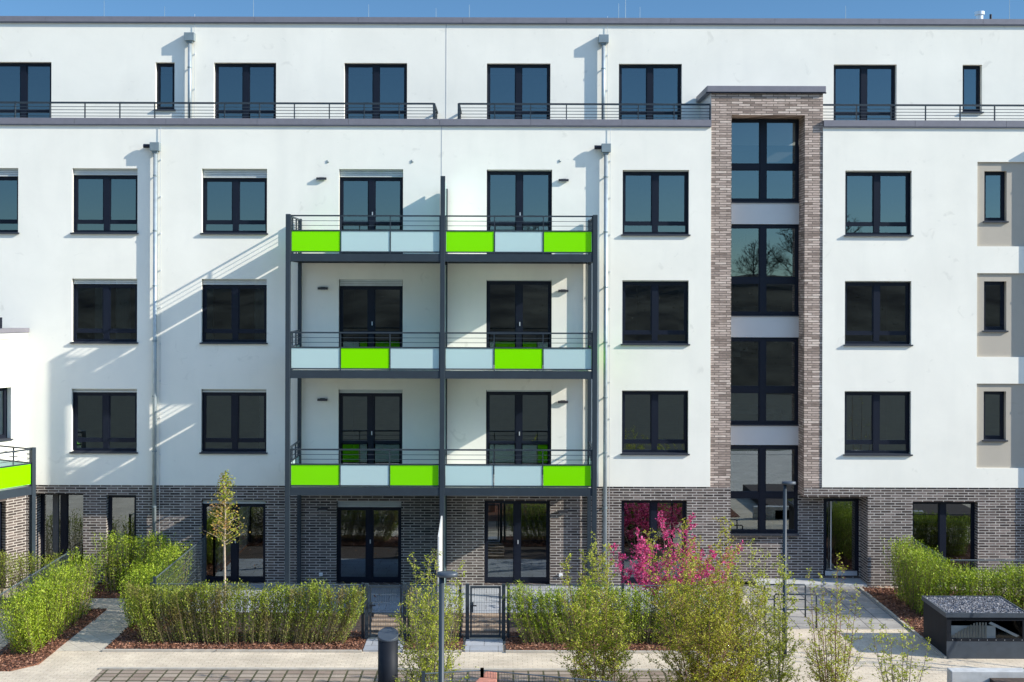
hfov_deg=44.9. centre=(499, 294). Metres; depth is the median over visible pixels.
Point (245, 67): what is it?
penthouse door
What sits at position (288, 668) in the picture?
kerb
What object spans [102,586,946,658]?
kerb
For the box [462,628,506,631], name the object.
stepping slab
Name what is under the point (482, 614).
stepping slab
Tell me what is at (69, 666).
path
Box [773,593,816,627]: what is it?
bike rack
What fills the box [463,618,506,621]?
stepping slab
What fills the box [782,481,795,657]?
street lamp
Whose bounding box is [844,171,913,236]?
window
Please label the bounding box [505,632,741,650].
mulch bed
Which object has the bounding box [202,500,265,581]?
terrace door
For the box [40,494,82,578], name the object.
entrance door
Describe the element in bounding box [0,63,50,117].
penthouse door
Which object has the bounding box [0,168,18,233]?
window
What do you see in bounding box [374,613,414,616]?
stepping slab
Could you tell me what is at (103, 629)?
footpath
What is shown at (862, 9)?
sky
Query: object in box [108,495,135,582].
tall window
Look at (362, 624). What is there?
fence
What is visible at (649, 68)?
penthouse door
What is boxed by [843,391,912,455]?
window
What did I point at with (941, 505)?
terrace door
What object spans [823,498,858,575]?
entrance door
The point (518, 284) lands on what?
balcony door
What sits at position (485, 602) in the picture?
terrace
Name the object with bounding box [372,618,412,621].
stepping slab
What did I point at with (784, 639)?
birch shrub
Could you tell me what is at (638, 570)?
blossom shrub
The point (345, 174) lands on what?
balcony door
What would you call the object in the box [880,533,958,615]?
hedge
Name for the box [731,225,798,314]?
stair window
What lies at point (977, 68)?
narrow window
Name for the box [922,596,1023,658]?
bin enclosure
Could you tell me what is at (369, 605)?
garden gate
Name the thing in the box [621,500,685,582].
terrace door
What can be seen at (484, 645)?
gate threshold
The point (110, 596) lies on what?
mulch bed
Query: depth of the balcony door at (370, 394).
32.15 m
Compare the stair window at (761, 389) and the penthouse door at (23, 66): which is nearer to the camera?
the stair window at (761, 389)
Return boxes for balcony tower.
[285,176,597,599]
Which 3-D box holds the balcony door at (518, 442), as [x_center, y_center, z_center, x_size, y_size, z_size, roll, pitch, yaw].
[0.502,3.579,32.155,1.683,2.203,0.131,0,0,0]
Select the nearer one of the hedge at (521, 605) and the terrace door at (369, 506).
the hedge at (521, 605)
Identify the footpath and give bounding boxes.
[56,598,133,650]
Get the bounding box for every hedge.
[0,547,106,653]
[0,549,64,603]
[91,530,175,592]
[117,538,192,628]
[124,577,366,644]
[406,586,463,643]
[502,579,734,644]
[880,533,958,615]
[945,559,1023,609]
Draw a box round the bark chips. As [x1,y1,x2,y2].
[0,582,1022,668]
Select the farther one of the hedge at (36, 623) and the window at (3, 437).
the window at (3, 437)
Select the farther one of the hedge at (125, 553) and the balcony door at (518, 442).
the balcony door at (518, 442)
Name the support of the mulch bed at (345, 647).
on the ground
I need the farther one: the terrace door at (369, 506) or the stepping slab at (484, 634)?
the terrace door at (369, 506)
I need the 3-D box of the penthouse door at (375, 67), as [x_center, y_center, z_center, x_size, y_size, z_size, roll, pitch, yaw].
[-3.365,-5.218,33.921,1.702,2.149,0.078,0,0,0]
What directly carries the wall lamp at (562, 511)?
attached to the apartment building at (810, 256)
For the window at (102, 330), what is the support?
in the apartment building at (810, 256)
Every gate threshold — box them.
[363,639,404,651]
[465,639,502,651]
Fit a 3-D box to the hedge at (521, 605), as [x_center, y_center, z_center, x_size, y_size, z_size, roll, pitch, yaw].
[2.613,6.831,26.675,5.115,1.418,0.887,0,0,0]
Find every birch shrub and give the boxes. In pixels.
[391,548,476,681]
[550,543,644,681]
[641,516,776,681]
[714,538,794,681]
[755,555,809,681]
[798,553,876,681]
[868,618,932,681]
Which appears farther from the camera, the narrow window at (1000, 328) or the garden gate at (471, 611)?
the narrow window at (1000, 328)
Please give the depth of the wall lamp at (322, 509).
31.94 m
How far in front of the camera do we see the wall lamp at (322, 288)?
31.92 m
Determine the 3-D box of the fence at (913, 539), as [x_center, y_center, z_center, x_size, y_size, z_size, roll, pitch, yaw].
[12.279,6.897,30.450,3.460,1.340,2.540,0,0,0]
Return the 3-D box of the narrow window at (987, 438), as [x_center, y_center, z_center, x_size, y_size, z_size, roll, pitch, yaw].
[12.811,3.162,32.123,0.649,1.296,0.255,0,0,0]
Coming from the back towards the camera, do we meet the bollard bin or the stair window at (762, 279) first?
the stair window at (762, 279)
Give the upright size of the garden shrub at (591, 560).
2.226 m
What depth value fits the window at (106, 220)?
32.14 m
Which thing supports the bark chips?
on the mulch bed at (903, 609)
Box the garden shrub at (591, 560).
[577,532,603,626]
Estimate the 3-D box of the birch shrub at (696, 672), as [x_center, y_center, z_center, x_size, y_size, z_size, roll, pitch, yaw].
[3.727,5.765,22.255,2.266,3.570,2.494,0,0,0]
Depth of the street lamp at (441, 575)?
17.27 m
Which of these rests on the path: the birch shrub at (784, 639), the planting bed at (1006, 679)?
the planting bed at (1006, 679)
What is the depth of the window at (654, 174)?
32.15 m
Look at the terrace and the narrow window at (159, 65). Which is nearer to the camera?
the terrace
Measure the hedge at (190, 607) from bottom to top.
1.444 m
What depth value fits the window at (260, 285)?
32.15 m
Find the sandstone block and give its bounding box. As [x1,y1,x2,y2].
[476,671,496,681]
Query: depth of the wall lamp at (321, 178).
31.93 m
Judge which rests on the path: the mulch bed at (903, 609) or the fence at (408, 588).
the mulch bed at (903, 609)
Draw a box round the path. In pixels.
[0,584,1023,681]
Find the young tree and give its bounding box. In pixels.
[200,470,249,621]
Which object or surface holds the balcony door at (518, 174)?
in the apartment building at (810, 256)
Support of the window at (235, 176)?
in the apartment building at (810, 256)
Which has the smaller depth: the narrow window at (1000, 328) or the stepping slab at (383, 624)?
the stepping slab at (383, 624)
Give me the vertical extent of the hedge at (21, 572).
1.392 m
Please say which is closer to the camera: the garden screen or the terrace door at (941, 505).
the garden screen
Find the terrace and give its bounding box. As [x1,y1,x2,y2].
[193,585,715,613]
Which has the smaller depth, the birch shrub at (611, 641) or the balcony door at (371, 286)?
the birch shrub at (611, 641)
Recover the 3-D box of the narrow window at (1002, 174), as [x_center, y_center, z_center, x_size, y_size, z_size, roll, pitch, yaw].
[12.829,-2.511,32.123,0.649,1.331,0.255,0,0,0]
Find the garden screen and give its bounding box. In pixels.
[438,516,441,581]
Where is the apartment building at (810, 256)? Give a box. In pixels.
[0,0,1023,586]
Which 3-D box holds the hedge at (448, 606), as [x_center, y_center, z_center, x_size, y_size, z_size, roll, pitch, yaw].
[-1.361,6.877,26.679,1.262,1.300,0.768,0,0,0]
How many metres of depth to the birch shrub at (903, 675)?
22.30 m
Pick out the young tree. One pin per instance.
(225, 499)
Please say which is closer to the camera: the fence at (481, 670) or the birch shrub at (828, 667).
the fence at (481, 670)
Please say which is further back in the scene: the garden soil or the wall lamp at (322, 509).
the wall lamp at (322, 509)
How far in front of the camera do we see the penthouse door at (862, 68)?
33.89 m
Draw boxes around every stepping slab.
[371,623,402,625]
[371,628,410,631]
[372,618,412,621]
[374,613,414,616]
[461,633,506,637]
[462,623,506,626]
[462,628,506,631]
[463,613,505,616]
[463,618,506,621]
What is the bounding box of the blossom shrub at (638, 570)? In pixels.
[609,510,744,622]
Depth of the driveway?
24.39 m
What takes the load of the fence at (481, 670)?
on the planting bed
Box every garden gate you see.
[365,583,406,640]
[465,583,504,640]
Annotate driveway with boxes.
[90,669,743,681]
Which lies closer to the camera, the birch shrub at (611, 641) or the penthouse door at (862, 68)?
the birch shrub at (611, 641)
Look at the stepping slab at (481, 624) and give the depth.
28.02 m
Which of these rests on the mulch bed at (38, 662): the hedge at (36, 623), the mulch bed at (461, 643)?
the hedge at (36, 623)
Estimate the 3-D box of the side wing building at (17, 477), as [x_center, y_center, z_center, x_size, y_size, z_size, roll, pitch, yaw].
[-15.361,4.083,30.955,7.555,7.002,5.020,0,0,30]
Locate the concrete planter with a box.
[947,668,1023,681]
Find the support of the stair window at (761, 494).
in the apartment building at (810, 256)
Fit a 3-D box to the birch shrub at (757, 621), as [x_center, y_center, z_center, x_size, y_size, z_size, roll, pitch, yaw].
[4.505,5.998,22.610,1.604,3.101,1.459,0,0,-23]
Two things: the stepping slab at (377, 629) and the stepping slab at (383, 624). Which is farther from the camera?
the stepping slab at (383, 624)
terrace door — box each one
[0,501,1,584]
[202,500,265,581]
[337,501,400,582]
[484,501,549,582]
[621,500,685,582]
[913,502,974,583]
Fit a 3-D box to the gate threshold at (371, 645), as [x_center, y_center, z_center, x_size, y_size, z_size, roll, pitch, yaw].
[-2.453,7.503,26.485,0.820,0.040,0.830,0,0,0]
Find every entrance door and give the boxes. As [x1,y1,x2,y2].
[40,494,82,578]
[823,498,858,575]
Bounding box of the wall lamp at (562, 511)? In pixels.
[558,510,567,512]
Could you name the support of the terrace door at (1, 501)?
in the side wing building at (17, 477)
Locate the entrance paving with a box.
[742,586,907,628]
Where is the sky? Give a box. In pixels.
[0,0,1023,18]
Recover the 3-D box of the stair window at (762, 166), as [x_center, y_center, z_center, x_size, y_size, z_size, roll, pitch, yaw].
[6.948,-3.518,32.681,1.886,2.176,0.078,0,0,0]
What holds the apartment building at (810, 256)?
on the ground
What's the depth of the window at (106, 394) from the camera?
32.15 m
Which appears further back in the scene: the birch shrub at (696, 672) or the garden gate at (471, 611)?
the garden gate at (471, 611)
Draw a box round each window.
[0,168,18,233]
[0,387,13,440]
[69,389,137,453]
[70,169,138,233]
[70,279,137,343]
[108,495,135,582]
[156,63,175,110]
[199,389,267,453]
[200,169,267,234]
[200,279,267,343]
[621,170,690,235]
[621,280,689,345]
[621,390,689,454]
[730,445,797,532]
[731,119,798,201]
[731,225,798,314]
[731,338,797,423]
[843,281,912,345]
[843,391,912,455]
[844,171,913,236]
[963,66,979,111]
[982,391,1007,441]
[983,172,1008,222]
[983,281,1008,331]
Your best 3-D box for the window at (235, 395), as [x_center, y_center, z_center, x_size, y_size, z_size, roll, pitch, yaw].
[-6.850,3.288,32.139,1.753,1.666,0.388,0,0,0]
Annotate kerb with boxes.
[99,667,689,670]
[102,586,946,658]
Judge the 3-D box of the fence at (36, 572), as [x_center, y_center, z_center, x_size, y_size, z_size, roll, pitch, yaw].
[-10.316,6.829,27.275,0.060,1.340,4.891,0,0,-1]
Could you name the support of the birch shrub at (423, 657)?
on the planting bed
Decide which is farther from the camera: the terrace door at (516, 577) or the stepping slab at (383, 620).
the terrace door at (516, 577)
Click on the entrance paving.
(875, 611)
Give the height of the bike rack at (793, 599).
0.784 m
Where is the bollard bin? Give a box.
[378,627,397,681]
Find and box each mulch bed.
[0,609,106,670]
[87,583,201,597]
[105,596,365,650]
[403,632,463,649]
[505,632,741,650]
[863,588,1021,636]
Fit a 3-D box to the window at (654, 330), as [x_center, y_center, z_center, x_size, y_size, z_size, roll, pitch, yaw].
[4.032,0.484,32.083,1.781,1.678,0.275,0,0,0]
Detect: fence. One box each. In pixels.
[0,551,68,652]
[150,582,363,638]
[153,535,205,632]
[407,583,461,638]
[422,668,612,681]
[507,583,738,637]
[912,537,1023,596]
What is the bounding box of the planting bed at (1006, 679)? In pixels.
[990,678,1023,681]
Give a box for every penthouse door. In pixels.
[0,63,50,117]
[215,63,275,117]
[345,64,406,118]
[487,64,549,118]
[619,65,680,119]
[834,65,894,119]
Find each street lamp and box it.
[437,571,457,681]
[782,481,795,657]
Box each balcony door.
[339,169,402,253]
[339,279,402,364]
[339,390,401,470]
[486,280,551,364]
[486,390,550,463]
[487,170,551,253]
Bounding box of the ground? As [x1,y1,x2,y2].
[45,525,969,585]
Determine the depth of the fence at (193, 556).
30.20 m
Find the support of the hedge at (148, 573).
on the mulch bed at (345, 647)
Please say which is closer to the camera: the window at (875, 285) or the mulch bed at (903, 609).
the mulch bed at (903, 609)
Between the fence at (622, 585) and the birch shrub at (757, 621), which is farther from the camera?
the fence at (622, 585)
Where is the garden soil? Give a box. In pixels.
[164,612,728,632]
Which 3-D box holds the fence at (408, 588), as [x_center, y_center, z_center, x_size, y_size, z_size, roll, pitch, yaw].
[-1.411,6.906,26.980,1.180,1.240,0.040,0,0,0]
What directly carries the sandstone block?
on the planting bed
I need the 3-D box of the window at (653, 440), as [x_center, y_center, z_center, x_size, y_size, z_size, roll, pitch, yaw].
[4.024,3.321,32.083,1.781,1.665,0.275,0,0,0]
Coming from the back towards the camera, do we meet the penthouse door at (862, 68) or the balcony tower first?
the penthouse door at (862, 68)
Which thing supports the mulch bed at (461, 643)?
on the path
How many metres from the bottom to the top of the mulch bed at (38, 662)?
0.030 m
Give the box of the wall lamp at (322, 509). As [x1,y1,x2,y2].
[317,507,327,510]
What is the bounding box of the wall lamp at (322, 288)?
[318,287,327,289]
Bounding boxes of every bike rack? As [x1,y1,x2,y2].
[764,584,805,615]
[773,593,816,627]
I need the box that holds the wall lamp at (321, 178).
[316,177,326,179]
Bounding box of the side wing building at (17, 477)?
[0,317,35,593]
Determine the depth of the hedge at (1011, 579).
28.63 m
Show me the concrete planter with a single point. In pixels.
(970, 674)
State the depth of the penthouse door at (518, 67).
33.89 m

